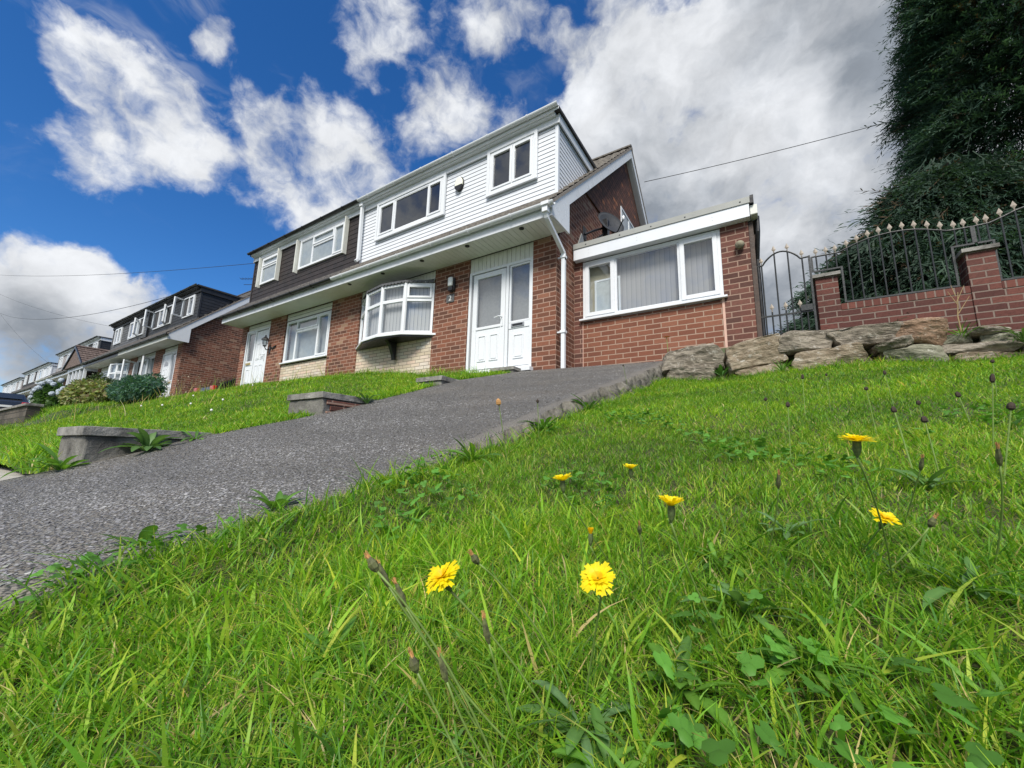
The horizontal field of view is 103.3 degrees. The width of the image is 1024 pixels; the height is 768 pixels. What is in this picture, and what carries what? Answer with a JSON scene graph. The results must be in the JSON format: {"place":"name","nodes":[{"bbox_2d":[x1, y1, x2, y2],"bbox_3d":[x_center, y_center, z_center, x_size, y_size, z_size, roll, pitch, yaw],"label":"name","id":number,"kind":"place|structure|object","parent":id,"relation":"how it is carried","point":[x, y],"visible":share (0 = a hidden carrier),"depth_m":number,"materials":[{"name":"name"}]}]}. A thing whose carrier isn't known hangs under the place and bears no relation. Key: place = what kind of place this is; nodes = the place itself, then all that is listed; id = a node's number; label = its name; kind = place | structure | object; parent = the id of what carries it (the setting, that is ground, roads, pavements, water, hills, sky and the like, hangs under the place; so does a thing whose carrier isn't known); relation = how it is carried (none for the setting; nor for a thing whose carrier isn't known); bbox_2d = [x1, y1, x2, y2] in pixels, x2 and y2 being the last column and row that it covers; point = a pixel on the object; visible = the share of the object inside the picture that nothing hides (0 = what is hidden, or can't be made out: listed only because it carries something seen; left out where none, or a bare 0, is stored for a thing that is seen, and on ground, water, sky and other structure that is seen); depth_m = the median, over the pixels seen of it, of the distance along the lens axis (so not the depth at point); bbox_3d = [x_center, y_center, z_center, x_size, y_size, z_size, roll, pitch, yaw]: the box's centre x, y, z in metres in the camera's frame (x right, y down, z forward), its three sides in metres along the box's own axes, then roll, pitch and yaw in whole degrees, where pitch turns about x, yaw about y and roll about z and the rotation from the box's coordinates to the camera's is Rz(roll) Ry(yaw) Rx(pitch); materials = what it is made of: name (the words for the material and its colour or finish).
{"place":"outdoors","nodes":[
{"label":"outdoors","id":0,"kind":"place"},
{"bbox_2d":[0,467,33,480],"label":"pavement","id":1,"kind":"structure","parent":0,"point":[4,471],"depth_m":2.92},
{"bbox_2d":[0,400,130,430],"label":"rough grass","id":2,"kind":"structure","parent":0,"point":[48,410],"depth_m":11.28,"materials":[{"name":"plant"}]},
{"bbox_2d":[104,372,168,402],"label":"juniper shrub","id":3,"kind":"object","parent":2,"relation":"on","point":[128,388],"visible":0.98,"depth_m":11.50,"materials":[{"name":"green plant"}]},
{"bbox_2d":[0,365,510,473],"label":"lawn ground","id":4,"kind":"structure","parent":0,"point":[247,405],"depth_m":5.88,"materials":[{"name":"plant"}]},
{"bbox_2d":[287,391,378,414],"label":"edging wall","id":5,"kind":"structure","parent":4,"relation":"on","point":[321,402],"depth_m":4.04,"materials":[{"name":"concrete"}]},
{"bbox_2d":[0,361,665,613],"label":"driveway","id":6,"kind":"structure","parent":0,"point":[617,385],"depth_m":2.08,"materials":[{"name":"asphalt"}]},
{"bbox_2d":[1,443,91,477],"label":"dock weed","id":7,"kind":"object","parent":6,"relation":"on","point":[55,462],"visible":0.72,"depth_m":2.48,"materials":[{"name":"green plant"}]},
{"bbox_2d":[98,428,184,452],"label":"dock weed","id":8,"kind":"object","parent":6,"relation":"on","point":[147,441],"visible":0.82,"depth_m":2.79,"materials":[{"name":"green plant"}]},
{"bbox_2d":[100,525,193,554],"bbox_3d":[-0.896,0.393,1.024,0.191,0.099,0.206,-5,-12,32],"label":"plantain weed","id":9,"kind":"object","parent":6,"relation":"on","point":[146,531],"visible":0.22,"depth_m":0.98,"materials":[{"name":"green plant"}]},
{"bbox_2d":[250,488,302,509],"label":"plantain weed","id":10,"kind":"object","parent":6,"relation":"on","point":[280,497],"visible":0.73,"depth_m":1.26,"materials":[{"name":"green plant"}]},
{"bbox_2d":[0,361,658,585],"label":"stone chippings","id":11,"kind":"object","parent":6,"relation":"on","point":[116,520],"visible":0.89,"depth_m":1.86,"materials":[{"name":"stone"}]},
{"bbox_2d":[0,347,729,468],"bbox_3d":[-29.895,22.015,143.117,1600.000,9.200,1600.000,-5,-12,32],"label":"ground","id":12,"kind":"structure","parent":0,"point":[105,406],"depth_m":10.91,"materials":[{"name":"plant"}]},
{"bbox_2d":[0,392,28,408],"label":"parked car","id":13,"kind":"object","parent":12,"relation":"on","point":[8,399],"visible":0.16,"depth_m":21.13,"materials":[{"name":"grey paint"}]},
{"bbox_2d":[9,377,24,392],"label":"semi detached house","id":14,"kind":"structure","parent":12,"relation":"on","point":[17,383],"depth_m":42.23,"materials":[{"name":"paint"}]},
{"bbox_2d":[0,403,43,424],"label":"retaining wall","id":15,"kind":"structure","parent":12,"relation":"on","point":[21,412],"depth_m":11.84,"materials":[{"name":"concrete"}]},
{"bbox_2d":[12,368,37,395],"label":"semi detached house","id":16,"kind":"structure","parent":12,"relation":"on","point":[30,377],"depth_m":38.88,"materials":[{"name":"white brick"}]},
{"bbox_2d":[15,362,57,402],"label":"semi detached house","id":17,"kind":"structure","parent":12,"relation":"on","point":[46,369],"depth_m":35.42,"materials":[{"name":"white brick"}]},
{"bbox_2d":[27,378,66,409],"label":"hydrangea shrub","id":18,"kind":"object","parent":12,"relation":"on","point":[46,392],"visible":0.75,"depth_m":15.15,"materials":[{"name":"green plant"}]},
{"bbox_2d":[35,346,73,384],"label":"semi detached house","id":19,"kind":"structure","parent":12,"relation":"on","point":[64,355],"depth_m":32.29,"materials":[{"name":"white brick"}]},
{"bbox_2d":[52,336,111,385],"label":"semi detached house","id":20,"kind":"structure","parent":12,"relation":"on","point":[100,342],"depth_m":27.95,"materials":[{"name":"white brick"}]},
{"bbox_2d":[56,378,112,405],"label":"golden shrub","id":21,"kind":"object","parent":12,"relation":"on","point":[80,391],"visible":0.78,"depth_m":13.22,"materials":[{"name":"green plant"}]},
{"bbox_2d":[61,345,109,384],"bbox_3d":[-25.095,0.149,24.062,4.250,4.710,1.838,-5,-12,32],"label":"side porch","id":22,"kind":"object","parent":12,"relation":"on","point":[79,355],"visible":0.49,"depth_m":23.64,"materials":[{"name":"brown plastic"}]},
{"bbox_2d":[56,426,213,464],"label":"edging wall","id":23,"kind":"structure","parent":12,"relation":"on","point":[87,443],"depth_m":2.73,"materials":[{"name":"concrete"}]},
{"bbox_2d":[80,293,243,381],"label":"semi detached house","id":24,"kind":"structure","parent":12,"relation":"on","point":[129,329],"depth_m":20.96,"materials":[{"name":"white brick"}]},
{"bbox_2d":[107,363,129,381],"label":"bow window","id":25,"kind":"structure","parent":24,"relation":"in","point":[117,367],"depth_m":19.71,"materials":[{"name":"white plastic"}]},
{"bbox_2d":[127,317,145,339],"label":"window","id":26,"kind":"structure","parent":24,"relation":"in","point":[140,331],"depth_m":20.78,"materials":[{"name":"white plastic"}]},
{"bbox_2d":[115,283,250,396],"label":"semi detached house","id":27,"kind":"structure","parent":12,"relation":"on","point":[209,349],"depth_m":17.37,"materials":[{"name":"red brick"}]},
{"bbox_2d":[135,356,154,378],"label":"window","id":28,"kind":"structure","parent":27,"relation":"in","point":[151,360],"depth_m":18.59,"materials":[{"name":"white plastic"}]},
{"bbox_2d":[152,304,172,329],"bbox_3d":[-16.445,-3.124,19.095,2.150,0.920,0.096,-5,-12,32],"label":"window","id":29,"kind":"structure","parent":27,"relation":"in","point":[158,323],"depth_m":19.16,"materials":[{"name":"white plastic"}]},
{"bbox_2d":[161,354,170,394],"bbox_3d":[-14.558,-0.238,16.970,0.770,2.005,0.060,-5,-12,32],"label":"door","id":30,"kind":"structure","parent":27,"relation":"in","point":[166,363],"depth_m":17.02,"materials":[{"name":"white plastic"}]},
{"bbox_2d":[181,294,196,318],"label":"window","id":31,"kind":"structure","parent":27,"relation":"in","point":[189,305],"depth_m":17.47,"materials":[{"name":"white plastic"}]},
{"bbox_2d":[194,377,235,391],"bbox_3d":[-10.446,0.623,16.725,1.730,1.440,4.090,-5,-12,32],"label":"flower bed","id":32,"kind":"object","parent":12,"relation":"on","point":[228,380],"visible":0.09,"depth_m":15.25,"materials":[{"name":"green plant"}]},
{"bbox_2d":[217,199,487,385],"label":"semi detached house","id":33,"kind":"structure","parent":12,"relation":"on","point":[297,309],"depth_m":11.67,"materials":[{"name":"red brick"}]},
{"bbox_2d":[251,329,268,382],"bbox_3d":[-7.803,-0.799,12.495,0.670,1.775,0.121,-5,-12,32],"label":"door","id":34,"kind":"structure","parent":33,"relation":"in","point":[259,357],"depth_m":12.50,"materials":[{"name":"white plastic"}]},
{"bbox_2d":[259,253,276,285],"bbox_3d":[-7.836,-3.734,13.150,1.050,0.920,0.096,-5,-12,32],"label":"window","id":35,"kind":"structure","parent":33,"relation":"in","point":[269,263],"depth_m":13.20,"materials":[{"name":"white plastic"}]},
{"bbox_2d":[279,310,331,364],"bbox_3d":[-5.709,-1.258,11.302,2.240,1.275,0.220,-5,-12,32],"label":"window","id":36,"kind":"structure","parent":33,"relation":"in","point":[310,335],"depth_m":11.40,"materials":[{"name":"white plastic"}]},
{"bbox_2d":[297,221,344,270],"bbox_3d":[-5.470,-3.950,11.659,2.200,0.940,0.096,-5,-12,32],"label":"window","id":37,"kind":"structure","parent":33,"relation":"in","point":[324,245],"depth_m":11.65,"materials":[{"name":"white plastic"}]},
{"bbox_2d":[416,375,457,384],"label":"edging wall","id":38,"kind":"structure","parent":12,"relation":"on","point":[441,379],"depth_m":5.44,"materials":[{"name":"concrete"}]},
{"bbox_2d":[330,100,765,374],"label":"semi detached house","id":39,"kind":"structure","parent":12,"relation":"on","point":[543,284],"depth_m":7.78,"materials":[{"name":"red brick"}]},
{"bbox_2d":[356,282,435,349],"bbox_3d":[-2.798,-1.527,9.189,2.640,1.205,0.640,-5,-12,32],"label":"bow window","id":40,"kind":"structure","parent":39,"relation":"in","point":[399,315],"depth_m":8.88,"materials":[{"name":"white plastic"}]},
{"bbox_2d":[374,172,446,241],"bbox_3d":[-2.469,-4.197,9.760,2.330,1.040,0.100,-5,-12,32],"label":"window","id":41,"kind":"structure","parent":39,"relation":"in","point":[425,202],"depth_m":9.69,"materials":[{"name":"white plastic"}]},
{"bbox_2d":[470,268,506,369],"bbox_3d":[-0.469,-1.252,7.830,0.775,1.955,0.121,-5,-12,32],"label":"door","id":42,"kind":"structure","parent":39,"relation":"in","point":[487,342],"depth_m":7.78,"materials":[{"name":"white plastic"}]},
{"bbox_2d":[486,129,537,197],"bbox_3d":[-0.001,-4.427,8.206,1.200,1.070,0.100,-5,-12,32],"label":"window","id":43,"kind":"structure","parent":39,"relation":"in","point":[512,164],"depth_m":8.16,"materials":[{"name":"white plastic"}]},
{"bbox_2d":[582,212,624,240],"bbox_3d":[1.953,-3.230,8.638,0.899,1.219,0.610,0,-10,9],"label":"satellite dish","id":44,"kind":"object","parent":39,"relation":"attached to","point":[609,222],"visible":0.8,"depth_m":8.72,"materials":[{"name":"grey metal"}]},
{"bbox_2d":[579,229,727,321],"bbox_3d":[2.367,-1.826,7.106,2.457,1.185,0.250,-5,-12,32],"label":"window","id":45,"kind":"structure","parent":39,"relation":"in","point":[689,272],"depth_m":7.13,"materials":[{"name":"white plastic"}]},
{"bbox_2d":[645,121,889,181],"bbox_3d":[11.130,-7.765,11.443,14.274,3.015,0.018,0,-10,11],"label":"overhead cable","id":46,"kind":"object","parent":39,"relation":"attached to","point":[766,153],"visible":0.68,"depth_m":11.95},
{"bbox_2d":[757,243,817,334],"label":"garden gate","id":47,"kind":"structure","parent":39,"relation":"attached to","point":[807,308],"depth_m":6.04,"materials":[{"name":"metal"}]},
{"bbox_2d":[769,272,933,334],"bbox_3d":[6.997,-1.257,7.622,5.841,3.222,3.373,-5,-12,32],"label":"conifer bush","id":48,"kind":"object","parent":12,"relation":"on","point":[797,298],"visible":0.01,"depth_m":8.22,"materials":[{"name":"green plant"}]},
{"bbox_2d":[779,136,1023,332],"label":"conifer bush","id":49,"kind":"object","parent":12,"relation":"on","point":[946,192],"visible":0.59,"depth_m":6.43,"materials":[{"name":"green plant"}]},
{"bbox_2d":[810,242,1023,334],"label":"garden wall","id":50,"kind":"structure","parent":12,"relation":"on","point":[993,299],"depth_m":5.18,"materials":[{"name":"brick"}]},
{"bbox_2d":[810,219,974,302],"bbox_3d":[5.226,-1.727,5.645,1.689,1.068,0.024,-5,-12,32],"label":"iron railing","id":51,"kind":"object","parent":50,"relation":"on","point":[901,225],"visible":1,"depth_m":5.57,"materials":[{"name":"black metal"}]},
{"bbox_2d":[972,201,1023,280],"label":"iron railing","id":52,"kind":"object","parent":50,"relation":"on","point":[999,212],"visible":0.98,"depth_m":5.07,"materials":[{"name":"black metal"}]},
{"bbox_2d":[860,0,1023,280],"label":"conifer tree","id":53,"kind":"object","parent":12,"relation":"on","point":[948,107],"visible":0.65,"depth_m":7.50,"materials":[{"name":"green plant"}]},
{"bbox_2d":[0,351,1023,767],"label":"lawn ground","id":54,"kind":"structure","parent":0,"point":[704,721],"depth_m":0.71,"materials":[{"name":"plant"}]},
{"bbox_2d":[303,615,366,688],"bbox_3d":[-0.256,0.381,0.592,0.091,0.052,0.095,10,-13,-39],"label":"leaf rosette","id":55,"kind":"object","parent":54,"relation":"on","point":[347,629],"visible":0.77,"depth_m":0.59,"materials":[{"name":"plant"}]},
{"bbox_2d":[363,550,497,767],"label":"flower bud","id":56,"kind":"object","parent":54,"relation":"on","point":[373,565],"visible":1,"depth_m":0.38,"materials":[{"name":"plant"}]},
{"bbox_2d":[408,647,463,767],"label":"flower bud","id":57,"kind":"object","parent":54,"relation":"on","point":[414,664],"visible":1,"depth_m":0.37,"materials":[{"name":"plant"}]},
{"bbox_2d":[405,589,470,629],"bbox_3d":[-0.117,0.357,0.653,0.094,0.043,0.112,0,-10,7],"label":"leaf rosette","id":58,"kind":"object","parent":54,"relation":"on","point":[461,595],"visible":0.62,"depth_m":0.66,"materials":[{"name":"plant"}]},
{"bbox_2d":[391,577,494,757],"bbox_3d":[-0.069,0.287,0.410,0.116,0.178,0.007,4,-11,-16],"label":"flower bud","id":59,"kind":"object","parent":54,"relation":"on","point":[399,590],"visible":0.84,"depth_m":0.41,"materials":[{"name":"plant"}]},
{"bbox_2d":[376,557,528,761],"bbox_3d":[-0.060,0.275,0.404,0.164,0.196,0.007,3,-10,-9],"label":"flower bud","id":60,"kind":"object","parent":54,"relation":"on","point":[382,571],"visible":0.8,"depth_m":0.40,"materials":[{"name":"plant"}]},
{"bbox_2d":[436,646,492,767],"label":"flower bud","id":61,"kind":"object","parent":54,"relation":"on","point":[443,670],"visible":1,"depth_m":0.38,"materials":[{"name":"plant"}]},
{"bbox_2d":[435,438,502,469],"bbox_3d":[-0.172,0.294,1.720,0.329,0.124,0.309,-5,-12,32],"label":"plantain weed","id":62,"kind":"object","parent":54,"relation":"on","point":[464,450],"visible":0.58,"depth_m":1.69,"materials":[{"name":"green plant"}]},
{"bbox_2d":[425,560,563,738],"bbox_3d":[-0.013,0.272,0.404,0.153,0.184,0.038,4,-11,-15],"label":"hawkbit flower","id":63,"kind":"object","parent":54,"relation":"on","point":[442,576],"visible":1,"depth_m":0.41,"materials":[{"name":"yellow plant"}]},
{"bbox_2d":[481,610,528,762],"bbox_3d":[-0.007,0.300,0.402,0.058,0.148,0.007,7,-12,-30],"label":"flower bud","id":64,"kind":"object","parent":54,"relation":"on","point":[486,632],"visible":1,"depth_m":0.40,"materials":[{"name":"plant"}]},
{"bbox_2d":[467,549,563,671],"bbox_3d":[0.005,0.282,0.502,0.142,0.161,0.010,7,-12,-30],"label":"flower bud","id":65,"kind":"object","parent":54,"relation":"on","point":[475,559],"visible":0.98,"depth_m":0.49,"materials":[{"name":"plant"}]},
{"bbox_2d":[17,403,1023,767],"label":"clover leaves","id":66,"kind":"object","parent":54,"relation":"on","point":[687,727],"visible":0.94,"depth_m":0.44,"materials":[{"name":"green plant"}]},
{"bbox_2d":[516,680,644,767],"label":"leaf rosette","id":67,"kind":"object","parent":54,"relation":"on","point":[574,735],"visible":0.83,"depth_m":0.42,"materials":[{"name":"plant"}]},
{"bbox_2d":[553,473,611,564],"bbox_3d":[0.136,0.250,0.730,0.157,0.177,0.036,8,-12,-31],"label":"hawkbit flower","id":68,"kind":"object","parent":54,"relation":"on","point":[562,478],"visible":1,"depth_m":0.71,"materials":[{"name":"yellow plant"}]},
{"bbox_2d":[552,703,639,767],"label":"leaf rosette","id":69,"kind":"object","parent":54,"relation":"on","point":[597,715],"visible":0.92,"depth_m":0.38,"materials":[{"name":"plant"}]},
{"bbox_2d":[579,561,615,710],"bbox_3d":[0.089,0.272,0.422,0.036,0.177,0.098,0,-10,11],"label":"hawkbit flower","id":70,"kind":"object","parent":54,"relation":"on","point":[597,576],"visible":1,"depth_m":0.40,"materials":[{"name":"yellow plant"}]},
{"bbox_2d":[666,366,715,380],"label":"boulder","id":71,"kind":"object","parent":54,"relation":"on","point":[700,372],"visible":0.5,"depth_m":5.08,"materials":[{"name":"grey stone"}]},
{"bbox_2d":[662,343,724,375],"bbox_3d":[2.377,-0.301,5.345,0.786,0.366,0.426,-7,-13,30],"label":"boulder","id":72,"kind":"object","parent":71,"relation":"on","point":[709,355],"visible":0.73,"depth_m":5.16,"materials":[{"name":"grey stone"}]},
{"bbox_2d":[641,635,741,739],"bbox_3d":[0.196,0.327,0.452,0.109,0.052,0.100,-5,-12,32],"label":"leaf rosette","id":73,"kind":"object","parent":54,"relation":"on","point":[694,699],"visible":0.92,"depth_m":0.44,"materials":[{"name":"plant"}]},
{"bbox_2d":[659,494,731,654],"bbox_3d":[0.229,0.235,0.490,0.122,0.197,0.032,6,-11,-24],"label":"hawkbit flower","id":74,"kind":"object","parent":54,"relation":"on","point":[671,501],"visible":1,"depth_m":0.49,"materials":[{"name":"yellow plant"}]},
{"bbox_2d":[688,539,749,577],"bbox_3d":[0.365,0.300,0.689,0.106,0.055,0.120,1,-10,5],"label":"leaf rosette","id":75,"kind":"object","parent":54,"relation":"on","point":[726,561],"visible":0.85,"depth_m":0.70,"materials":[{"name":"plant"}]},
{"bbox_2d":[680,581,819,628],"bbox_3d":[0.333,0.298,0.549,0.135,0.046,0.149,9,-13,-36],"label":"leaf rosette","id":76,"kind":"object","parent":54,"relation":"on","point":[735,595],"visible":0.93,"depth_m":0.56,"materials":[{"name":"plant"}]},
{"bbox_2d":[734,363,788,377],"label":"boulder","id":77,"kind":"object","parent":54,"relation":"on","point":[755,369],"visible":0.23,"depth_m":4.73,"materials":[{"name":"beige stone"}]},
{"bbox_2d":[764,469,780,564],"bbox_3d":[0.424,0.221,0.659,0.008,0.163,0.101,-1,-11,14],"label":"flower bud","id":78,"kind":"object","parent":54,"relation":"on","point":[778,481],"visible":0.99,"depth_m":0.64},
{"bbox_2d":[757,511,827,539],"bbox_3d":[0.518,0.266,0.757,0.114,0.042,0.116,1,-10,2],"label":"leaf rosette","id":79,"kind":"object","parent":54,"relation":"on","point":[788,534],"visible":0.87,"depth_m":0.77,"materials":[{"name":"plant"}]},
{"bbox_2d":[733,622,885,719],"bbox_3d":[0.336,0.306,0.445,0.138,0.039,0.125,3,-10,-11],"label":"leaf rosette","id":80,"kind":"object","parent":54,"relation":"on","point":[822,677],"visible":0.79,"depth_m":0.44,"materials":[{"name":"plant"}]},
{"bbox_2d":[791,342,872,370],"bbox_3d":[3.548,-0.232,4.535,0.743,0.343,0.536,-5,-12,28],"label":"boulder","id":81,"kind":"object","parent":54,"relation":"on","point":[852,351],"visible":0.51,"depth_m":4.35,"materials":[{"name":"beige stone"}]},
{"bbox_2d":[778,329,832,356],"bbox_3d":[3.441,-0.466,4.742,0.596,0.296,0.473,-3,-11,30],"label":"boulder","id":82,"kind":"object","parent":81,"relation":"on","point":[792,343],"visible":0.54,"depth_m":4.59,"materials":[{"name":"grey stone"}]},
{"bbox_2d":[826,321,901,348],"bbox_3d":[3.860,-0.494,4.431,0.687,0.269,0.419,-8,-14,34],"label":"boulder","id":83,"kind":"object","parent":81,"relation":"on","point":[868,336],"visible":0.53,"depth_m":4.29,"materials":[{"name":"grey stone"}]},
{"bbox_2d":[838,433,892,581],"bbox_3d":[0.478,0.175,0.547,0.040,0.208,0.203,-7,-13,40],"label":"hawkbit flower","id":84,"kind":"object","parent":54,"relation":"on","point":[856,440],"visible":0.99,"depth_m":0.51,"materials":[{"name":"yellow plant"}]},
{"bbox_2d":[858,508,900,556],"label":"hawkbit flower","id":85,"kind":"object","parent":54,"relation":"on","point":[889,517],"visible":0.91,"depth_m":0.61,"materials":[{"name":"yellow plant"}]},
{"bbox_2d":[871,513,938,580],"bbox_3d":[0.552,0.235,0.574,0.010,0.112,0.088,8,-12,-31],"label":"flower bud","id":86,"kind":"object","parent":54,"relation":"on","point":[931,521],"visible":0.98,"depth_m":0.56,"materials":[{"name":"plant"}]},
{"bbox_2d":[876,344,948,363],"bbox_3d":[4.107,-0.231,4.166,0.554,0.305,0.536,-5,-12,31],"label":"boulder","id":87,"kind":"object","parent":54,"relation":"on","point":[916,351],"visible":0.39,"depth_m":3.98,"materials":[{"name":"grey stone"}]},
{"bbox_2d":[895,317,948,345],"bbox_3d":[4.186,-0.507,4.198,0.496,0.338,0.478,-2,-10,36],"label":"boulder","id":88,"kind":"object","parent":87,"relation":"on","point":[928,330],"visible":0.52,"depth_m":4.00,"materials":[{"name":"beige stone"}]},
{"bbox_2d":[903,454,923,526],"bbox_3d":[0.712,0.193,0.718,0.007,0.136,0.099,-3,-11,21],"label":"flower bud","id":89,"kind":"object","parent":54,"relation":"on","point":[921,464],"visible":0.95,"depth_m":0.70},
{"bbox_2d":[881,466,990,487],"bbox_3d":[0.971,0.214,0.933,0.172,0.051,0.146,-5,-12,32],"label":"leaf rosette","id":90,"kind":"object","parent":54,"relation":"on","point":[934,479],"visible":0.91,"depth_m":0.93,"materials":[{"name":"plant"}]},
{"bbox_2d":[883,555,1023,607],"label":"leaf rosette","id":91,"kind":"object","parent":54,"relation":"on","point":[934,594],"visible":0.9,"depth_m":0.52,"materials":[{"name":"plant"}]},
{"bbox_2d":[950,351,1023,361],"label":"boulder","id":92,"kind":"object","parent":54,"relation":"on","point":[973,354],"visible":0.24,"depth_m":3.75,"materials":[{"name":"beige stone"}]},
{"bbox_2d":[942,340,1023,356],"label":"boulder","id":93,"kind":"object","parent":92,"relation":"on","point":[988,346],"visible":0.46,"depth_m":3.77,"materials":[{"name":"grey stone"}]},
{"bbox_2d":[943,333,972,343],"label":"boulder","id":94,"kind":"object","parent":93,"relation":"on","point":[955,339],"visible":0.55,"depth_m":3.93,"materials":[{"name":"grey stone"}]},
{"bbox_2d":[989,373,994,452],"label":"plantain stalk","id":95,"kind":"object","parent":54,"relation":"on","point":[992,378],"visible":0.94,"depth_m":1.13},
{"bbox_2d":[992,442,1003,567],"bbox_3d":[0.647,0.174,0.541,0.011,0.188,0.104,-5,-12,32],"label":"flower bud","id":96,"kind":"object","parent":54,"relation":"on","point":[998,457],"visible":0.95,"depth_m":0.53,"materials":[{"name":"plant"}]},
{"bbox_2d":[1003,402,1015,488],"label":"plantain stalk","id":97,"kind":"object","parent":54,"relation":"on","point":[1010,406],"visible":0.93,"depth_m":0.91,"materials":[{"name":"plant"}]},
{"bbox_2d":[0,0,1023,391],"label":"sky","id":98,"kind":"structure","parent":0,"point":[144,136],"materials":[{"name":"blue"}]},
{"bbox_2d":[666,339,1014,376],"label":"soil bank","id":99,"kind":"structure","parent":0,"point":[792,359],"depth_m":4.76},
{"bbox_2d":[724,333,788,375],"bbox_3d":[2.953,-0.349,4.977,0.690,0.402,0.430,-21,-21,32],"label":"boulder","id":100,"kind":"object","parent":99,"relation":"on","point":[756,352],"visible":0.73,"depth_m":4.81,"materials":[{"name":"beige stone"}]},
{"bbox_2d":[867,335,913,356],"bbox_3d":[3.923,-0.397,4.181,0.350,0.116,0.340,-21,-21,29],"label":"boulder","id":101,"kind":"object","parent":99,"relation":"on","point":[899,342],"visible":0.9,"depth_m":4.08,"materials":[{"name":"grey stone"}]},
{"bbox_2d":[977,331,1021,342],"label":"boulder","id":102,"kind":"object","parent":99,"relation":"on","point":[991,337],"visible":0.32,"depth_m":3.76,"materials":[{"name":"grey stone"}]},
{"bbox_2d":[962,326,1011,339],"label":"boulder","id":103,"kind":"object","parent":102,"relation":"on","point":[976,333],"visible":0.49,"depth_m":3.81,"materials":[{"name":"grey stone"}]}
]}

